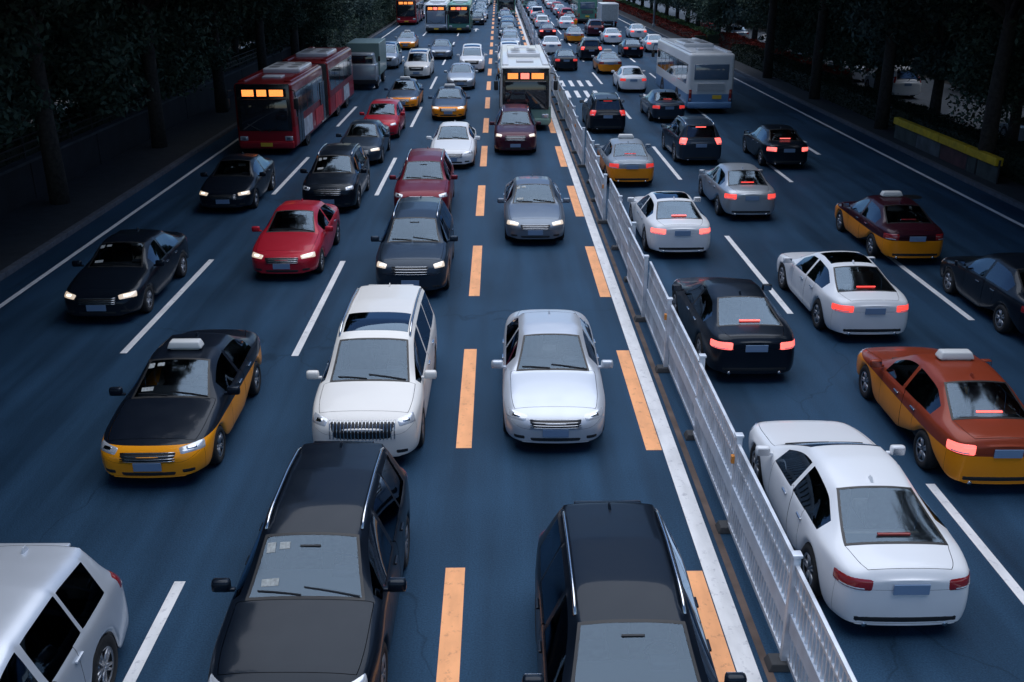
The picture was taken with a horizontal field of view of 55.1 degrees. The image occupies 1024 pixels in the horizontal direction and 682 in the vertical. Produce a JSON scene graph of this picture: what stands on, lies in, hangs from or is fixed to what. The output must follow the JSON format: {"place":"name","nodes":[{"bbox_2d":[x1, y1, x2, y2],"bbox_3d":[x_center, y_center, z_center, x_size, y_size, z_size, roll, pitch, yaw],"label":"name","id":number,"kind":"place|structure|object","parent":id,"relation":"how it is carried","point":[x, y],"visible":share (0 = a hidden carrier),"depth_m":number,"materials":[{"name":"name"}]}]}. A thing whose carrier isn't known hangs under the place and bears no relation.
{"place":"outdoors","nodes":[
{"label":"outdoors","id":0,"kind":"place"},
{"bbox_2d":[0,0,427,270],"bbox_3d":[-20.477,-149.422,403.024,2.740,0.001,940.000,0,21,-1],"label":"pavement","id":1,"kind":"structure","parent":0,"point":[30,226],"depth_m":35.87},
{"bbox_2d":[0,0,70,204],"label":"street tree","id":2,"kind":"object","parent":1,"relation":"on","point":[56,180],"visible":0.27,"depth_m":32.32,"materials":[{"name":"brown plant"}]},
{"bbox_2d":[122,0,167,147],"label":"street tree","id":3,"kind":"object","parent":1,"relation":"on","point":[157,125],"visible":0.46,"depth_m":42.04,"materials":[{"name":"brown plant"}]},
{"bbox_2d":[204,0,228,112],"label":"street tree","id":4,"kind":"object","parent":1,"relation":"on","point":[220,96],"visible":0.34,"depth_m":52.19,"materials":[{"name":"brown plant"}]},
{"bbox_2d":[255,8,267,70],"bbox_3d":[-15.671,-22.640,59.599,19.505,14.750,18.760,11,24,26],"label":"street tree","id":5,"kind":"object","parent":1,"relation":"on","point":[261,47],"visible":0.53,"depth_m":61.51,"materials":[{"name":"brown plant"}]},
{"bbox_2d":[278,0,352,50],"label":"street tree","id":6,"kind":"object","parent":1,"relation":"on","point":[320,9],"visible":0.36,"depth_m":76.39,"materials":[{"name":"green plant"}]},
{"bbox_2d":[311,0,361,30],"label":"street tree","id":7,"kind":"object","parent":1,"relation":"on","point":[353,3],"visible":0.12,"depth_m":83.37,"materials":[{"name":"green plant"}]},
{"bbox_2d":[298,0,426,48],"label":"roadside bushes","id":8,"kind":"object","parent":1,"relation":"on","point":[358,27],"visible":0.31,"depth_m":95.25,"materials":[{"name":"green plant"}]},
{"bbox_2d":[15,0,972,127],"bbox_3d":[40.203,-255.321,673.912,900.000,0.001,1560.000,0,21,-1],"label":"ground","id":9,"kind":"structure","parent":0,"point":[764,30],"depth_m":81.31,"materials":[{"name":"soil"}]},
{"bbox_2d":[0,0,87,148],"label":"street tree","id":10,"kind":"object","parent":9,"relation":"on","point":[10,117],"visible":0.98,"depth_m":29.02,"materials":[{"name":"green plant"}]},
{"bbox_2d":[0,0,171,144],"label":"street tree","id":11,"kind":"object","parent":9,"relation":"on","point":[74,75],"visible":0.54,"depth_m":35.88,"materials":[{"name":"green plant"}]},
{"bbox_2d":[46,0,216,111],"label":"street tree","id":12,"kind":"object","parent":9,"relation":"on","point":[174,74],"visible":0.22,"depth_m":43.92,"materials":[{"name":"green plant"}]},
{"bbox_2d":[0,46,290,216],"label":"roadside wall","id":13,"kind":"structure","parent":9,"relation":"on","point":[22,181],"depth_m":40.33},
{"bbox_2d":[150,0,250,85],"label":"street tree","id":14,"kind":"object","parent":9,"relation":"on","point":[220,55],"visible":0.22,"depth_m":49.71,"materials":[{"name":"green plant"}]},
{"bbox_2d":[0,0,429,280],"bbox_3d":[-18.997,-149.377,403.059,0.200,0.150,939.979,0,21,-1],"label":"kerb","id":15,"kind":"structure","parent":9,"relation":"on","point":[12,268],"depth_m":32.56,"materials":[{"name":"concrete"}]},
{"bbox_2d":[184,0,285,56],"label":"street tree","id":16,"kind":"object","parent":9,"relation":"on","point":[256,10],"visible":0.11,"depth_m":57.82,"materials":[{"name":"green plant"}]},
{"bbox_2d":[221,0,291,57],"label":"street tree","id":17,"kind":"object","parent":9,"relation":"on","point":[234,42],"visible":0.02,"depth_m":63.73,"materials":[{"name":"green plant"}]},
{"bbox_2d":[226,0,312,56],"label":"street tree","id":18,"kind":"object","parent":9,"relation":"on","point":[275,31],"visible":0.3,"depth_m":69.40,"materials":[{"name":"green plant"}]},
{"bbox_2d":[602,0,706,40],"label":"flower hedge","id":19,"kind":"object","parent":9,"relation":"on","point":[684,31],"visible":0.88,"depth_m":114.99,"materials":[{"name":"red plant"}]},
{"bbox_2d":[616,0,719,42],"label":"green hedge","id":20,"kind":"object","parent":9,"relation":"on","point":[712,36],"visible":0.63,"depth_m":111.15,"materials":[{"name":"green plant"}]},
{"bbox_2d":[691,0,759,34],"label":"street tree","id":21,"kind":"object","parent":9,"relation":"on","point":[710,11],"visible":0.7,"depth_m":89.31,"materials":[{"name":"green plant"}]},
{"bbox_2d":[720,0,761,39],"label":"street tree","id":22,"kind":"object","parent":9,"relation":"on","point":[739,10],"visible":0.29,"depth_m":83.44,"materials":[{"name":"green plant"}]},
{"bbox_2d":[718,31,852,82],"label":"flower hedge","id":23,"kind":"object","parent":9,"relation":"on","point":[727,40],"visible":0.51,"depth_m":80.49,"materials":[{"name":"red plant"}]},
{"bbox_2d":[741,0,846,54],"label":"street tree","id":24,"kind":"object","parent":9,"relation":"on","point":[788,23],"visible":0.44,"depth_m":68.56,"materials":[{"name":"green plant"}]},
{"bbox_2d":[785,0,863,70],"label":"street tree","id":25,"kind":"object","parent":9,"relation":"on","point":[804,45],"visible":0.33,"depth_m":60.93,"materials":[{"name":"green plant"}]},
{"bbox_2d":[816,0,974,89],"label":"street tree","id":26,"kind":"object","parent":9,"relation":"on","point":[853,55],"visible":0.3,"depth_m":54.10,"materials":[{"name":"green plant"}]},
{"bbox_2d":[835,0,1003,114],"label":"street tree","id":27,"kind":"object","parent":9,"relation":"on","point":[925,62],"visible":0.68,"depth_m":46.00,"materials":[{"name":"green plant"}]},
{"bbox_2d":[911,112,1023,185],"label":"clipped hedge","id":28,"kind":"object","parent":9,"relation":"on","point":[1011,154],"visible":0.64,"depth_m":39.91,"materials":[{"name":"green plant"}]},
{"bbox_2d":[934,3,1023,141],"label":"street tree","id":29,"kind":"object","parent":9,"relation":"on","point":[972,66],"visible":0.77,"depth_m":39.77,"materials":[{"name":"green plant"}]},
{"bbox_2d":[0,0,1023,681],"bbox_3d":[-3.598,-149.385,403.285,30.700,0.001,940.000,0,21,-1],"label":"road","id":30,"kind":"structure","parent":0,"point":[490,504],"depth_m":19.73,"materials":[{"name":"asphalt"}]},
{"bbox_2d":[0,543,128,681],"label":"off road car","id":31,"kind":"object","parent":30,"relation":"on","point":[64,616],"visible":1,"depth_m":10.64,"materials":[{"name":"silver paint"}]},
{"bbox_2d":[64,227,188,315],"bbox_3d":[-9.549,-1.901,24.545,2.220,1.474,4.824,0,21,-1],"label":"sedan car","id":32,"kind":"object","parent":30,"relation":"on","point":[138,269],"visible":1,"depth_m":23.57,"materials":[{"name":"black paint"}]},
{"bbox_2d":[100,329,261,477],"bbox_3d":[-5.786,0.779,17.535,2.220,1.594,4.824,0,21,-1],"label":"taxi","id":33,"kind":"object","parent":30,"relation":"on","point":[180,418],"visible":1,"depth_m":16.54,"materials":[{"name":"black paint"}]},
{"bbox_2d":[0,23,402,307],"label":"white edge line","id":34,"kind":"object","parent":30,"relation":"on","point":[2,304],"depth_m":30.13,"materials":[{"name":"paint"}]},
{"bbox_2d":[199,152,274,207],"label":"sedan car","id":35,"kind":"object","parent":30,"relation":"on","point":[242,179],"visible":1,"depth_m":33.22,"materials":[{"name":"black paint"}]},
{"bbox_2d":[120,31,426,352],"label":"white dashed line","id":36,"kind":"object","parent":30,"relation":"on","point":[142,332],"visible":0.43,"depth_m":24.98,"materials":[{"name":"paint"}]},
{"bbox_2d":[225,47,353,148],"bbox_3d":[-10.504,-12.555,49.481,3.040,3.296,18.000,0,21,0],"label":"articulated bus","id":37,"kind":"object","parent":30,"relation":"on","point":[294,100],"visible":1,"depth_m":42.60,"materials":[{"name":"red paint"}]},
{"bbox_2d":[252,198,339,273],"bbox_3d":[-5.999,-3.078,27.553,2.220,1.474,4.824,0,21,-1],"label":"sedan car","id":38,"kind":"object","parent":30,"relation":"on","point":[298,236],"visible":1,"depth_m":26.46,"materials":[{"name":"red paint"}]},
{"bbox_2d":[123,0,475,681],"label":"white dashed line","id":39,"kind":"object","parent":30,"relation":"on","point":[139,661],"visible":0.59,"depth_m":12.99,"materials":[{"name":"paint"}]},
{"bbox_2d":[208,441,409,681],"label":"off road car","id":40,"kind":"object","parent":30,"relation":"on","point":[317,600],"visible":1,"depth_m":11.54,"materials":[{"name":"black paint"}]},
{"bbox_2d":[300,142,369,207],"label":"off road car","id":41,"kind":"object","parent":30,"relation":"on","point":[338,175],"visible":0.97,"depth_m":33.19,"materials":[{"name":"black paint"}]},
{"bbox_2d":[336,118,390,161],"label":"sedan car","id":42,"kind":"object","parent":30,"relation":"on","point":[371,137],"visible":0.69,"depth_m":40.84,"materials":[{"name":"grey paint"}]},
{"bbox_2d":[346,38,386,87],"bbox_3d":[-9.616,-18.308,64.704,2.440,2.750,6.000,0,21,-1],"label":"box truck","id":43,"kind":"object","parent":30,"relation":"on","point":[369,63],"visible":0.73,"depth_m":62.81,"materials":[{"name":"green paint"}]},
{"bbox_2d":[306,283,436,456],"bbox_3d":[-2.463,0.382,18.313,2.274,1.766,5.238,0,21,0],"label":"people carrier","id":44,"kind":"object","parent":30,"relation":"on","point":[376,381],"visible":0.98,"depth_m":17.33,"materials":[{"name":"white paint"}]},
{"bbox_2d":[414,328,425,382],"bbox_3d":[-1.673,0.228,17.520,0.175,0.587,1.265,0,21,0],"label":"side window","id":45,"kind":"structure","parent":44,"relation":"in","point":[419,351],"depth_m":17.60,"materials":[{"name":"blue glass"}]},
{"bbox_2d":[416,291,432,350],"bbox_3d":[-1.685,-0.438,19.122,0.175,0.579,2.025,0,21,0],"label":"side window","id":46,"kind":"structure","parent":44,"relation":"in","point":[422,324],"depth_m":18.96,"materials":[{"name":"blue glass"}]},
{"bbox_2d":[360,98,405,136],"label":"hatchback car","id":47,"kind":"object","parent":30,"relation":"on","point":[390,113],"visible":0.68,"depth_m":46.56,"materials":[{"name":"red paint"}]},
{"bbox_2d":[386,41,401,67],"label":"people carrier","id":48,"kind":"object","parent":30,"relation":"on","point":[393,56],"visible":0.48,"depth_m":74.96,"materials":[{"name":"silver paint"}]},
{"bbox_2d":[384,76,423,108],"bbox_3d":[-6.074,-14.229,55.871,2.220,1.594,4.824,0,21,0],"label":"taxi","id":49,"kind":"object","parent":30,"relation":"on","point":[406,91],"visible":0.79,"depth_m":54.85,"materials":[{"name":"blue paint"}]},
{"bbox_2d":[395,30,418,48],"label":"taxi","id":50,"kind":"object","parent":30,"relation":"on","point":[407,39],"visible":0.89,"depth_m":89.89,"materials":[{"name":"beige paint"}]},
{"bbox_2d":[393,0,423,23],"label":"city bus","id":51,"kind":"object","parent":30,"relation":"on","point":[408,11],"visible":0.99,"depth_m":121.12,"materials":[{"name":"red paint"}]},
{"bbox_2d":[371,196,457,290],"bbox_3d":[-2.534,-2.665,26.188,2.260,1.700,4.760,0,21,-1],"label":"off road car","id":52,"kind":"object","parent":30,"relation":"on","point":[416,247],"visible":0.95,"depth_m":25.07,"materials":[{"name":"grey paint"}]},
{"bbox_2d":[401,48,433,77],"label":"people carrier","id":53,"kind":"object","parent":30,"relation":"on","point":[416,65],"visible":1,"depth_m":68.58,"materials":[{"name":"white paint"}]},
{"bbox_2d":[389,147,457,212],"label":"off road car","id":54,"kind":"object","parent":30,"relation":"on","point":[428,172],"visible":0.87,"depth_m":32.52,"materials":[{"name":"red paint"}]},
{"bbox_2d":[422,0,449,31],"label":"city bus","id":55,"kind":"object","parent":30,"relation":"on","point":[436,18],"visible":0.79,"depth_m":108.37,"materials":[{"name":"paint"}]},
{"bbox_2d":[428,39,454,58],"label":"sedan car","id":56,"kind":"object","parent":30,"relation":"on","point":[443,49],"visible":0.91,"depth_m":81.42,"materials":[{"name":"grey paint"}]},
{"bbox_2d":[428,84,469,118],"bbox_3d":[-3.329,-12.937,52.569,2.220,1.594,4.824,0,21,-1],"label":"taxi","id":57,"kind":"object","parent":30,"relation":"on","point":[449,100],"visible":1,"depth_m":51.24,"materials":[{"name":"blue paint"}]},
{"bbox_2d":[426,121,479,165],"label":"sedan car","id":58,"kind":"object","parent":30,"relation":"on","point":[456,141],"visible":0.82,"depth_m":40.00,"materials":[{"name":"white paint"}]},
{"bbox_2d":[445,0,472,31],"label":"city bus","id":59,"kind":"object","parent":30,"relation":"on","point":[460,17],"visible":1,"depth_m":108.40,"materials":[{"name":"teal paint"}]},
{"bbox_2d":[444,63,477,88],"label":"sedan car","id":60,"kind":"object","parent":30,"relation":"on","point":[461,74],"visible":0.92,"depth_m":62.81,"materials":[{"name":"silver paint"}]},
{"bbox_2d":[436,1,494,681],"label":"orange dashed line","id":61,"kind":"object","parent":30,"relation":"on","point":[448,665],"visible":0.97,"depth_m":17.10,"materials":[{"name":"paint"}]},
{"bbox_2d":[457,43,486,70],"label":"people carrier","id":62,"kind":"object","parent":30,"relation":"on","point":[475,59],"visible":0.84,"depth_m":72.67,"materials":[{"name":"white paint"}]},
{"bbox_2d":[489,104,540,151],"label":"off road car","id":63,"kind":"object","parent":30,"relation":"on","point":[515,126],"visible":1,"depth_m":42.33,"materials":[{"name":"red paint"}]},
{"bbox_2d":[494,45,557,124],"bbox_3d":[0.593,-13.878,52.790,3.040,3.346,12.500,0,21,-1],"label":"city bus","id":64,"kind":"object","parent":30,"relation":"on","point":[524,73],"visible":0.89,"depth_m":47.22,"materials":[{"name":"white paint"}]},
{"bbox_2d":[497,174,569,238],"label":"sedan car","id":65,"kind":"object","parent":30,"relation":"on","point":[533,207],"visible":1,"depth_m":29.39,"materials":[{"name":"grey paint"}]},
{"bbox_2d":[538,36,562,51],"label":"sedan car","id":66,"kind":"object","parent":30,"relation":"on","point":[551,44],"visible":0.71,"depth_m":84.70,"materials":[{"name":"white paint"}]},
{"bbox_2d":[491,309,612,442],"bbox_3d":[0.732,0.402,18.663,2.220,1.474,4.824,0,21,0],"label":"sedan car","id":67,"kind":"object","parent":30,"relation":"on","point":[553,390],"visible":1,"depth_m":17.47,"materials":[{"name":"silver paint"}]},
{"bbox_2d":[549,49,577,69],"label":"sedan car","id":68,"kind":"object","parent":30,"relation":"on","point":[562,58],"visible":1,"depth_m":72.67,"materials":[{"name":"black paint"}]},
{"bbox_2d":[568,0,596,21],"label":"city bus","id":69,"kind":"object","parent":30,"relation":"on","point":[583,10],"visible":0.69,"depth_m":123.99,"materials":[{"name":"teal paint"}]},
{"bbox_2d":[575,37,601,59],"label":"off road car","id":70,"kind":"object","parent":30,"relation":"on","point":[587,47],"visible":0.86,"depth_m":79.94,"materials":[{"name":"black paint"}]},
{"bbox_2d":[580,92,625,130],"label":"off road car","id":71,"kind":"object","parent":30,"relation":"on","point":[603,110],"visible":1,"depth_m":46.93,"materials":[{"name":"black paint"}]},
{"bbox_2d":[591,49,621,72],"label":"taxi","id":72,"kind":"object","parent":30,"relation":"on","point":[607,60],"visible":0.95,"depth_m":70.86,"materials":[{"name":"beige paint"}]},
{"bbox_2d":[595,2,618,26],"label":"box truck","id":73,"kind":"object","parent":30,"relation":"on","point":[607,12],"visible":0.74,"depth_m":116.60,"materials":[{"name":"paint"}]},
{"bbox_2d":[599,28,621,43],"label":"sedan car","id":74,"kind":"object","parent":30,"relation":"on","point":[610,35],"visible":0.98,"depth_m":94.52,"materials":[{"name":"white paint"}]},
{"bbox_2d":[594,134,653,182],"bbox_3d":[4.357,-7.222,37.971,2.220,1.594,4.824,0,21,-1],"label":"taxi","id":75,"kind":"object","parent":30,"relation":"on","point":[626,158],"visible":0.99,"depth_m":36.19,"materials":[{"name":"beige paint"}]},
{"bbox_2d":[515,10,735,681],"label":"orange dashed line","id":76,"kind":"object","parent":30,"relation":"on","point":[720,655],"visible":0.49,"depth_m":17.56,"materials":[{"name":"paint"}]},
{"bbox_2d":[611,66,646,90],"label":"sedan car","id":77,"kind":"object","parent":30,"relation":"on","point":[629,77],"visible":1,"depth_m":61.16,"materials":[{"name":"white paint"}]},
{"bbox_2d":[617,38,642,56],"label":"sedan car","id":78,"kind":"object","parent":30,"relation":"on","point":[630,46],"visible":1,"depth_m":82.29,"materials":[{"name":"black paint"}]},
{"bbox_2d":[522,500,746,681],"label":"off road car","id":79,"kind":"object","parent":30,"relation":"on","point":[615,600],"visible":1,"depth_m":10.73,"materials":[{"name":"black paint"}]},
{"bbox_2d":[515,6,762,681],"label":"white solid line","id":80,"kind":"object","parent":30,"relation":"on","point":[739,646],"depth_m":16.04,"materials":[{"name":"paint"}]},
{"bbox_2d":[521,19,776,681],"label":"rust streak","id":81,"kind":"object","parent":30,"relation":"on","point":[761,652],"visible":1,"depth_m":16.11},
{"bbox_2d":[639,89,684,120],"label":"sedan car","id":82,"kind":"object","parent":30,"relation":"on","point":[654,103],"visible":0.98,"depth_m":50.28,"materials":[{"name":"grey paint"}]},
{"bbox_2d":[627,191,710,252],"bbox_3d":[4.684,-3.839,29.544,2.260,1.438,5.024,0,21,-1],"label":"sedan car","id":83,"kind":"object","parent":30,"relation":"on","point":[672,221],"visible":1,"depth_m":27.79,"materials":[{"name":"white paint"}]},
{"bbox_2d":[516,0,856,681],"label":"median fence","id":84,"kind":"object","parent":30,"relation":"on","point":[796,620],"visible":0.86,"depth_m":14.46,"materials":[{"name":"grey"}]},
{"bbox_2d":[661,116,721,160],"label":"off road car","id":85,"kind":"object","parent":30,"relation":"on","point":[690,138],"visible":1,"depth_m":39.87,"materials":[{"name":"grey paint"}]},
{"bbox_2d":[651,38,734,107],"bbox_3d":[10.507,-15.768,57.482,3.040,3.446,11.000,0,21,-1],"label":"coach","id":86,"kind":"object","parent":30,"relation":"on","point":[696,73],"visible":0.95,"depth_m":52.77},
{"bbox_2d":[694,64,729,79],"bbox_3d":[10.634,-14.314,52.238,1.850,0.820,0.100,0,21,-1],"label":"rear window","id":87,"kind":"structure","parent":86,"relation":"in","point":[702,71],"depth_m":52.18,"materials":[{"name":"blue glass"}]},
{"bbox_2d":[672,277,794,374],"bbox_3d":[4.744,-0.702,21.540,2.260,1.432,5.024,0,21,-1],"label":"sedan car","id":88,"kind":"object","parent":30,"relation":"on","point":[730,326],"visible":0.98,"depth_m":20.10,"materials":[{"name":"black paint"}]},
{"bbox_2d":[698,163,775,214],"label":"sedan car","id":89,"kind":"object","parent":30,"relation":"on","point":[753,193],"visible":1,"depth_m":31.84,"materials":[{"name":"silver paint"}]},
{"bbox_2d":[742,124,807,164],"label":"sedan car","id":90,"kind":"object","parent":30,"relation":"on","point":[775,144],"visible":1,"depth_m":39.60,"materials":[{"name":"black paint"}]},
{"bbox_2d":[583,22,974,319],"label":"white dashed line","id":91,"kind":"object","parent":30,"relation":"on","point":[941,296],"visible":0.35,"depth_m":25.96,"materials":[{"name":"paint"}]},
{"bbox_2d":[551,22,1023,604],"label":"white dashed line","id":92,"kind":"object","parent":30,"relation":"on","point":[981,546],"visible":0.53,"depth_m":14.95,"materials":[{"name":"paint"}]},
{"bbox_2d":[597,4,1023,210],"bbox_3d":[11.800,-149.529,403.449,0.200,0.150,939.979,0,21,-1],"label":"kerb","id":93,"kind":"structure","parent":30,"relation":"on","point":[989,190],"depth_m":43.30,"materials":[{"name":"concrete"}]},
{"bbox_2d":[618,18,1023,226],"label":"white edge line","id":94,"kind":"object","parent":30,"relation":"on","point":[981,204],"depth_m":40.14,"materials":[{"name":"paint"}]},
{"bbox_2d":[777,251,908,334],"bbox_3d":[7.809,-1.493,23.553,2.260,1.438,5.024,0,21,-1],"label":"sedan car","id":95,"kind":"object","parent":30,"relation":"on","point":[845,292],"visible":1,"depth_m":22.29,"materials":[{"name":"white paint"}]},
{"bbox_2d":[749,420,969,626],"bbox_3d":[4.813,2.158,14.234,2.260,1.432,5.024,0,21,-1],"label":"sedan car","id":96,"kind":"object","parent":30,"relation":"on","point":[845,499],"visible":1,"depth_m":13.05,"materials":[{"name":"white paint"}]},
{"bbox_2d":[835,191,943,258],"bbox_3d":[11.002,-3.654,28.859,2.220,1.594,4.824,0,21,0],"label":"taxi","id":97,"kind":"object","parent":30,"relation":"on","point":[895,224],"visible":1,"depth_m":27.66,"materials":[{"name":"red paint"}]},
{"bbox_2d":[857,347,1023,484],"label":"taxi","id":98,"kind":"object","parent":30,"relation":"on","point":[946,407],"visible":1,"depth_m":16.38,"materials":[{"name":"orange paint"}]},
{"bbox_2d":[940,253,1023,333],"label":"sedan car","id":99,"kind":"object","parent":30,"relation":"on","point":[994,282],"visible":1,"depth_m":22.68,"materials":[{"name":"black paint"}]},
{"bbox_2d":[597,0,1023,202],"bbox_3d":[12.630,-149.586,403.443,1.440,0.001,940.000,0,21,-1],"label":"pavement","id":100,"kind":"structure","parent":0,"point":[1010,188],"depth_m":50.73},
{"bbox_2d":[762,0,777,77],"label":"street tree","id":101,"kind":"object","parent":100,"relation":"on","point":[769,53],"visible":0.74,"depth_m":66.82,"materials":[{"name":"brown plant"}]},
{"bbox_2d":[808,0,828,98],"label":"street tree","id":102,"kind":"object","parent":100,"relation":"on","point":[815,81],"visible":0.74,"depth_m":56.72,"materials":[{"name":"brown plant"}]},
{"bbox_2d":[874,0,910,129],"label":"street tree","id":103,"kind":"object","parent":100,"relation":"on","point":[881,121],"visible":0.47,"depth_m":46.79,"materials":[{"name":"brown plant"}]},
{"bbox_2d":[893,117,1003,183],"bbox_3d":[17.748,-7.973,40.608,0.280,1.070,10.010,0,21,-1],"label":"banner fence","id":104,"kind":"object","parent":100,"relation":"on","point":[958,153],"visible":0.99,"depth_m":39.70,"materials":[{"name":"yellow fabric"}]},
{"bbox_2d":[973,0,1023,173],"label":"street tree","id":105,"kind":"object","parent":100,"relation":"on","point":[1007,10],"visible":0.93,"depth_m":36.12,"materials":[{"name":"brown plant"}]},
{"bbox_2d":[626,0,1023,142],"bbox_3d":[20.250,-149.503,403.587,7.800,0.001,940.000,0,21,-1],"label":"service road","id":106,"kind":"structure","parent":0,"point":[923,97],"depth_m":59.70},
{"bbox_2d":[864,65,920,96],"bbox_3d":[23.454,-16.171,60.611,2.274,1.755,5.238,0,21,-1],"label":"people carrier","id":107,"kind":"object","parent":106,"relation":"on","point":[911,87],"visible":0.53,"depth_m":58.36,"materials":[{"name":"white paint"}]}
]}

